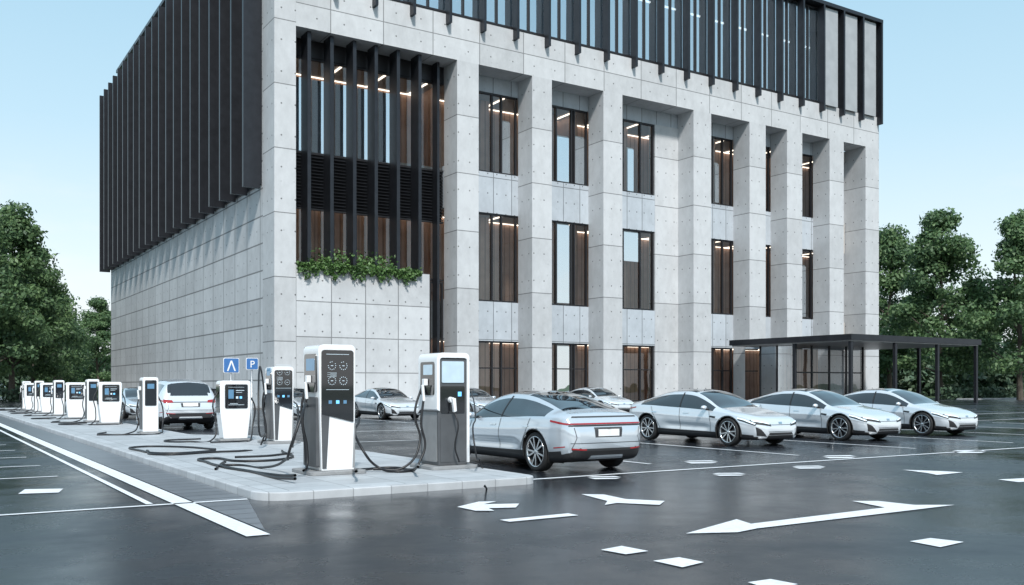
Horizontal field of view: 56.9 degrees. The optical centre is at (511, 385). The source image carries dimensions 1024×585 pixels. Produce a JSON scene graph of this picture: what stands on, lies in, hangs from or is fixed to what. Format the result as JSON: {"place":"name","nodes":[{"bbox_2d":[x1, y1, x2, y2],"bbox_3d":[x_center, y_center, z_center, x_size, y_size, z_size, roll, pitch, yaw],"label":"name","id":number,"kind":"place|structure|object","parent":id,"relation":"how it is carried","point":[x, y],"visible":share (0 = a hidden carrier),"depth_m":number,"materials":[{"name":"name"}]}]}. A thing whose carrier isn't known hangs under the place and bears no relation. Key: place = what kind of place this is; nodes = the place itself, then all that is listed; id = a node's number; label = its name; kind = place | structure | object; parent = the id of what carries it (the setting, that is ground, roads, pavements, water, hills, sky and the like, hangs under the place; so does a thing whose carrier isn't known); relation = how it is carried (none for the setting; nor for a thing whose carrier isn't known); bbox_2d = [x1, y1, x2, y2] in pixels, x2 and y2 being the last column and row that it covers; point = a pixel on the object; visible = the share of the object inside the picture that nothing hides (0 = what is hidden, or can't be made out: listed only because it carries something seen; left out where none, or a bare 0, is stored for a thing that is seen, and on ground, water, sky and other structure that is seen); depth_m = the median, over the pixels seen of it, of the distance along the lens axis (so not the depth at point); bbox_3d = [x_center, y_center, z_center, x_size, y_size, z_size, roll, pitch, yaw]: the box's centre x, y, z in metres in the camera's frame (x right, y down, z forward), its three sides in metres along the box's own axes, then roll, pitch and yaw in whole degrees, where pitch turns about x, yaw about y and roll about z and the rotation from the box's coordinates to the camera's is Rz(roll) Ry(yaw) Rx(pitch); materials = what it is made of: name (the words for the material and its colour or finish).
{"place":"outdoors","nodes":[
{"label":"outdoors","id":0,"kind":"place"},
{"bbox_2d":[0,408,532,500],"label":"raised curb island","id":1,"kind":"structure","parent":0,"point":[253,486],"depth_m":16.55,"materials":[{"name":"concrete"}]},
{"bbox_2d":[0,381,30,409],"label":"ev charging station","id":2,"kind":"object","parent":1,"relation":"on","point":[23,382],"visible":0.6,"depth_m":57.77,"materials":[{"name":"white plastic"}]},
{"bbox_2d":[0,383,33,410],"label":"ev charging station","id":3,"kind":"object","parent":1,"relation":"on","point":[27,391],"visible":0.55,"depth_m":55.25,"materials":[{"name":"white plastic"}]},
{"bbox_2d":[9,381,43,411],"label":"ev charging station","id":4,"kind":"object","parent":1,"relation":"on","point":[36,389],"visible":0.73,"depth_m":52.60,"materials":[{"name":"white plastic"}]},
{"bbox_2d":[10,383,52,413],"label":"ev charging station","id":5,"kind":"object","parent":1,"relation":"on","point":[44,390],"visible":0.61,"depth_m":49.43,"materials":[{"name":"white plastic"}]},
{"bbox_2d":[23,380,66,415],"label":"ev charging station","id":6,"kind":"object","parent":1,"relation":"on","point":[58,387],"visible":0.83,"depth_m":46.08,"materials":[{"name":"white plastic"}]},
{"bbox_2d":[31,382,84,418],"bbox_3d":[-19.758,0.690,41.424,2.326,1.628,1.744,0,0,-33],"label":"ev charging station","id":7,"kind":"object","parent":1,"relation":"on","point":[74,395],"visible":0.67,"depth_m":41.74,"materials":[{"name":"white plastic"}]},
{"bbox_2d":[51,379,98,422],"bbox_3d":[-17.372,0.625,37.794,1.879,1.737,1.734,0,0,-21],"label":"ev charging station","id":8,"kind":"object","parent":1,"relation":"on","point":[90,387],"visible":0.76,"depth_m":38.20,"materials":[{"name":"white plastic"}]},
{"bbox_2d":[58,382,125,424],"bbox_3d":[-15.714,0.690,35.463,2.326,1.628,1.744,0,0,-33],"label":"ev charging station","id":9,"kind":"object","parent":1,"relation":"on","point":[109,399],"visible":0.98,"depth_m":35.80,"materials":[{"name":"white plastic"}]},
{"bbox_2d":[97,377,163,435],"bbox_3d":[-11.494,0.625,28.496,1.879,1.737,1.734,0,0,-21],"label":"ev charging station","id":10,"kind":"object","parent":1,"relation":"on","point":[148,398],"visible":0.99,"depth_m":28.93,"materials":[{"name":"white plastic"}]},
{"bbox_2d":[128,381,255,452],"bbox_3d":[-7.850,0.690,22.960,2.245,1.628,5.625,0,0,-4],"label":"ev charging station","id":11,"kind":"object","parent":1,"relation":"on","point":[233,404],"visible":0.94,"depth_m":25.12,"materials":[{"name":"white plastic"}]},
{"bbox_2d":[146,366,300,457],"bbox_3d":[-7.023,0.667,23.923,3.278,2.366,10.047,0,0,-11],"label":"ev charging station","id":12,"kind":"object","parent":1,"relation":"on","point":[278,400],"visible":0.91,"depth_m":23.90,"materials":[{"name":"white plastic"}]},
{"bbox_2d":[197,344,365,479],"bbox_3d":[-4.476,0.407,17.439,2.175,2.161,6.949,0,0,-27],"label":"ev charging station","id":13,"kind":"object","parent":1,"relation":"on","point":[327,414],"visible":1,"depth_m":15.69,"materials":[{"name":"white plastic"}]},
{"bbox_2d":[352,353,487,488],"bbox_3d":[-1.677,0.694,17.605,2.393,2.536,7.995,0,0,-6],"label":"ev charging station","id":14,"kind":"object","parent":1,"relation":"on","point":[443,400],"visible":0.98,"depth_m":16.72,"materials":[{"name":"white plastic"}]},
{"bbox_2d":[296,38,443,83],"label":"window header","id":15,"kind":"object","parent":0,"point":[317,50],"depth_m":70.88},
{"bbox_2d":[0,387,994,397],"bbox_3d":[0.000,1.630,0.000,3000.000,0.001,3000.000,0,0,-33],"label":"ground","id":16,"kind":"structure","parent":0,"point":[930,396],"depth_m":136.74,"materials":[{"name":"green plant"}]},
{"bbox_2d":[36,293,93,382],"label":"deciduous tree","id":17,"kind":"object","parent":16,"relation":"on","point":[76,362],"visible":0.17,"depth_m":128.17,"materials":[{"name":"green plant"}]},
{"bbox_2d":[45,324,88,381],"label":"deciduous tree","id":18,"kind":"object","parent":16,"relation":"on","point":[80,379],"visible":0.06,"depth_m":141.77,"materials":[{"name":"green plant"}]},
{"bbox_2d":[77,295,110,381],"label":"deciduous tree","id":19,"kind":"object","parent":16,"relation":"on","point":[98,324],"visible":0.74,"depth_m":148.62,"materials":[{"name":"green plant"}]},
{"bbox_2d":[0,328,1023,395],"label":"distant tree line","id":20,"kind":"object","parent":16,"relation":"on","point":[906,379],"visible":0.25,"depth_m":136.42,"materials":[{"name":"green plant"}]},
{"bbox_2d":[879,222,935,387],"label":"deciduous tree","id":21,"kind":"object","parent":16,"relation":"on","point":[892,243],"visible":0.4,"depth_m":126.17,"materials":[{"name":"green plant"}]},
{"bbox_2d":[898,294,944,362],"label":"deciduous tree","id":22,"kind":"object","parent":16,"relation":"on","point":[936,335],"visible":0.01,"depth_m":146.89,"materials":[{"name":"green plant"}]},
{"bbox_2d":[879,207,1002,398],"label":"deciduous tree","id":23,"kind":"object","parent":16,"relation":"on","point":[939,256],"visible":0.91,"depth_m":110.36,"materials":[{"name":"green plant"}]},
{"bbox_2d":[949,290,1005,380],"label":"deciduous tree","id":24,"kind":"object","parent":16,"relation":"on","point":[997,337],"visible":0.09,"depth_m":137.85,"materials":[{"name":"green plant"}]},
{"bbox_2d":[950,209,1023,399],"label":"deciduous tree","id":25,"kind":"object","parent":16,"relation":"on","point":[1010,257],"visible":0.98,"depth_m":103.19,"materials":[{"name":"green plant"}]},
{"bbox_2d":[995,272,1023,358],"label":"deciduous tree","id":26,"kind":"object","parent":16,"relation":"on","point":[1003,351],"visible":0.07,"depth_m":124.85,"materials":[{"name":"green plant"}]},
{"bbox_2d":[0,397,1023,584],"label":"asphalt parking lot","id":27,"kind":"structure","parent":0,"point":[440,537],"depth_m":10.94,"materials":[{"name":"grey asphalt"}]},
{"bbox_2d":[0,208,53,377],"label":"deciduous tree","id":28,"kind":"object","parent":27,"relation":"on","point":[12,317],"visible":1,"depth_m":84.00,"materials":[{"name":"green plant"}]},
{"bbox_2d":[0,387,64,401],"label":"hedge","id":29,"kind":"object","parent":27,"relation":"on","point":[7,394],"visible":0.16,"depth_m":92.73,"materials":[{"name":"green plant"}]},
{"bbox_2d":[0,200,73,394],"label":"deciduous tree","id":30,"kind":"object","parent":27,"relation":"on","point":[20,232],"visible":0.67,"depth_m":95.71,"materials":[{"name":"green plant"}]},
{"bbox_2d":[14,244,93,382],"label":"deciduous tree","id":31,"kind":"object","parent":27,"relation":"on","point":[48,280],"visible":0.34,"depth_m":111.89,"materials":[{"name":"green plant"}]},
{"bbox_2d":[121,387,137,418],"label":"parked car","id":32,"kind":"object","parent":27,"relation":"on","point":[130,396],"visible":0.2,"depth_m":45.41,"materials":[{"name":"silver metal"}]},
{"bbox_2d":[0,416,264,529],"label":"paver strip","id":33,"kind":"object","parent":27,"relation":"on","point":[199,492],"visible":1,"depth_m":16.17,"materials":[{"name":"grey concrete"}]},
{"bbox_2d":[136,379,215,428],"bbox_3d":[-12.707,0.678,35.544,2.364,1.844,5.000,0,0,-33],"label":"parked suv","id":34,"kind":"object","parent":27,"relation":"on","point":[187,402],"visible":0.67,"depth_m":33.57,"materials":[{"name":"silver metal"}]},
{"bbox_2d":[111,0,262,405],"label":"side wall","id":35,"kind":"structure","parent":27,"relation":"on","point":[187,303],"depth_m":82.27,"materials":[{"name":"concrete"}]},
{"bbox_2d":[99,0,261,271],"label":"side fins","id":36,"kind":"object","parent":35,"relation":"attached to","point":[180,124],"visible":1,"depth_m":84.01,"materials":[{"name":"black metal"}]},
{"bbox_2d":[210,387,216,415],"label":"parked car","id":37,"kind":"object","parent":27,"relation":"on","point":[213,389],"visible":0.04,"depth_m":45.85,"materials":[{"name":"silver metal"}]},
{"bbox_2d":[223,358,238,380],"bbox_3d":[-8.389,0.393,28.214,0.470,2.415,0.086,0,0,-33],"label":"traffic sign","id":38,"kind":"object","parent":27,"relation":"on","point":[230,365],"visible":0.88,"depth_m":28.18,"materials":[{"name":"metal"}]},
{"bbox_2d":[246,358,257,429],"bbox_3d":[-7.765,0.393,28.213,0.370,2.415,0.089,0,0,-33],"label":"parking sign","id":39,"kind":"object","parent":27,"relation":"on","point":[251,364],"visible":0.95,"depth_m":28.20,"materials":[{"name":"metal"}]},
{"bbox_2d":[264,387,303,416],"bbox_3d":[-10.604,0.850,46.150,2.230,1.500,4.967,0,0,-33],"label":"parked car","id":40,"kind":"object","parent":27,"relation":"on","point":[297,394],"visible":0.12,"depth_m":45.08,"materials":[{"name":"silver metal"}]},
{"bbox_2d":[355,387,420,418],"bbox_3d":[-6.170,0.850,45.896,2.230,1.500,4.967,0,0,-33],"label":"parked car","id":41,"kind":"object","parent":27,"relation":"on","point":[383,402],"visible":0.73,"depth_m":44.78,"materials":[{"name":"silver metal"}]},
{"bbox_2d":[470,387,495,411],"bbox_3d":[-2.193,0.850,47.843,2.230,1.500,4.967,0,0,-33],"label":"parked car","id":42,"kind":"object","parent":27,"relation":"on","point":[482,398],"visible":0.25,"depth_m":46.48,"materials":[{"name":"silver metal"}]},
{"bbox_2d":[0,413,1023,584],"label":"painted lot markings","id":43,"kind":"object","parent":27,"relation":"on","point":[736,525],"visible":0.73,"depth_m":12.51,"materials":[{"name":"white paint"}]},
{"bbox_2d":[470,390,639,470],"bbox_3d":[0.426,0.850,19.252,2.230,1.500,4.967,0,0,-33],"label":"parked car","id":44,"kind":"object","parent":27,"relation":"on","point":[540,430],"visible":0.81,"depth_m":17.53,"materials":[{"name":"silver metal"}]},
{"bbox_2d":[263,0,878,398],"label":"concrete columns","id":45,"kind":"structure","parent":27,"relation":"on","point":[846,284],"depth_m":81.34,"materials":[{"name":"grey concrete"}]},
{"bbox_2d":[116,0,882,72],"bbox_3d":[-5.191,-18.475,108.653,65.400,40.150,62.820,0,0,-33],"label":"top storey","id":46,"kind":"object","parent":45,"relation":"on","point":[839,8],"visible":0.03,"depth_m":97.37,"materials":[{"name":"grey metal"}]},
{"bbox_2d":[296,58,844,399],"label":"interior rooms","id":47,"kind":"object","parent":45,"relation":"attached to","point":[630,301],"visible":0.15,"depth_m":82.61,"materials":[{"name":"brown"}]},
{"bbox_2d":[296,67,812,349],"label":"interior lights","id":48,"kind":"object","parent":47,"relation":"in","point":[380,78],"visible":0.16,"depth_m":82.60},
{"bbox_2d":[296,0,878,150],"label":"concrete top band","id":49,"kind":"object","parent":45,"relation":"on","point":[389,27],"visible":0.75,"depth_m":78.21,"materials":[{"name":"grey concrete"}]},
{"bbox_2d":[442,75,812,398],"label":"recessed spandrels","id":50,"kind":"object","parent":45,"relation":"attached to","point":[657,215],"visible":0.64,"depth_m":86.23,"materials":[{"name":"concrete"}]},
{"bbox_2d":[570,387,633,411],"bbox_3d":[4.634,0.850,52.202,2.230,1.500,4.967,0,0,-33],"label":"parked car","id":51,"kind":"object","parent":27,"relation":"on","point":[607,397],"visible":0.48,"depth_m":50.95,"materials":[{"name":"silver metal"}]},
{"bbox_2d":[629,389,796,445],"bbox_3d":[5.590,0.850,26.829,2.230,1.500,5.265,0,0,-33],"label":"parked car","id":52,"kind":"object","parent":27,"relation":"on","point":[728,419],"visible":0.96,"depth_m":25.87,"materials":[{"name":"silver metal"}]},
{"bbox_2d":[747,388,901,440],"bbox_3d":[9.352,0.850,29.112,2.230,1.500,5.166,0,0,-33],"label":"parked car","id":53,"kind":"object","parent":27,"relation":"on","point":[837,416],"visible":0.73,"depth_m":27.89,"materials":[{"name":"silver metal"}]},
{"bbox_2d":[729,334,980,402],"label":"entrance canopy","id":54,"kind":"object","parent":27,"relation":"on","point":[851,342],"visible":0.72,"depth_m":83.55,"materials":[{"name":"grey metal"}]},
{"bbox_2d":[844,388,977,435],"bbox_3d":[12.930,0.850,31.871,2.230,1.500,5.166,0,0,-33],"label":"parked car","id":55,"kind":"object","parent":27,"relation":"on","point":[919,414],"visible":0.58,"depth_m":30.40,"materials":[{"name":"silver metal"}]},
{"bbox_2d":[934,386,1023,398],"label":"hedge","id":56,"kind":"object","parent":27,"relation":"on","point":[988,392],"visible":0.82,"depth_m":110.15,"materials":[{"name":"green plant"}]},
{"bbox_2d":[957,398,1015,399],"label":"kerb","id":57,"kind":"structure","parent":27,"relation":"on","point":[983,398],"depth_m":104.83,"materials":[{"name":"concrete"}]},
{"bbox_2d":[0,0,1023,354],"label":"sky","id":58,"kind":"structure","parent":0,"point":[951,133],"materials":[{"name":"blue"}]},
{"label":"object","id":59,"kind":"structure","parent":0,"visible":0},
{"bbox_2d":[296,265,429,399],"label":"planter wall","id":60,"kind":"structure","parent":59,"relation":"on","point":[383,328],"depth_m":68.85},
{"bbox_2d":[296,248,422,285],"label":"planter shrubs","id":61,"kind":"object","parent":60,"relation":"in","point":[369,267],"visible":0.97,"depth_m":68.28,"materials":[{"name":"green plant"}]},
{"bbox_2d":[296,0,817,401],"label":"window frames","id":62,"kind":"structure","parent":59,"relation":"on","point":[572,368],"depth_m":82.18,"materials":[{"name":"black metal"}]},
{"bbox_2d":[297,80,804,345],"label":"roller blinds","id":63,"kind":"object","parent":62,"relation":"attached to","point":[502,121],"visible":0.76,"depth_m":71.87,"materials":[{"name":"grey fabric"}]},
{"bbox_2d":[296,0,817,391],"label":"glazing","id":64,"kind":"structure","parent":62,"relation":"in","point":[631,240],"depth_m":80.97,"materials":[{"name":"clear glass"}]},
{"bbox_2d":[301,0,882,352],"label":"front fins","id":65,"kind":"object","parent":59,"relation":"on","point":[850,62],"visible":0.9,"depth_m":73.27,"materials":[{"name":"black metal"}]},
{"bbox_2d":[745,345,863,399],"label":"glass vestibule","id":66,"kind":"object","parent":59,"relation":"on","point":[768,369],"visible":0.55,"depth_m":88.20,"materials":[{"name":"glass"},{"name":"dark metal"}]}
]}

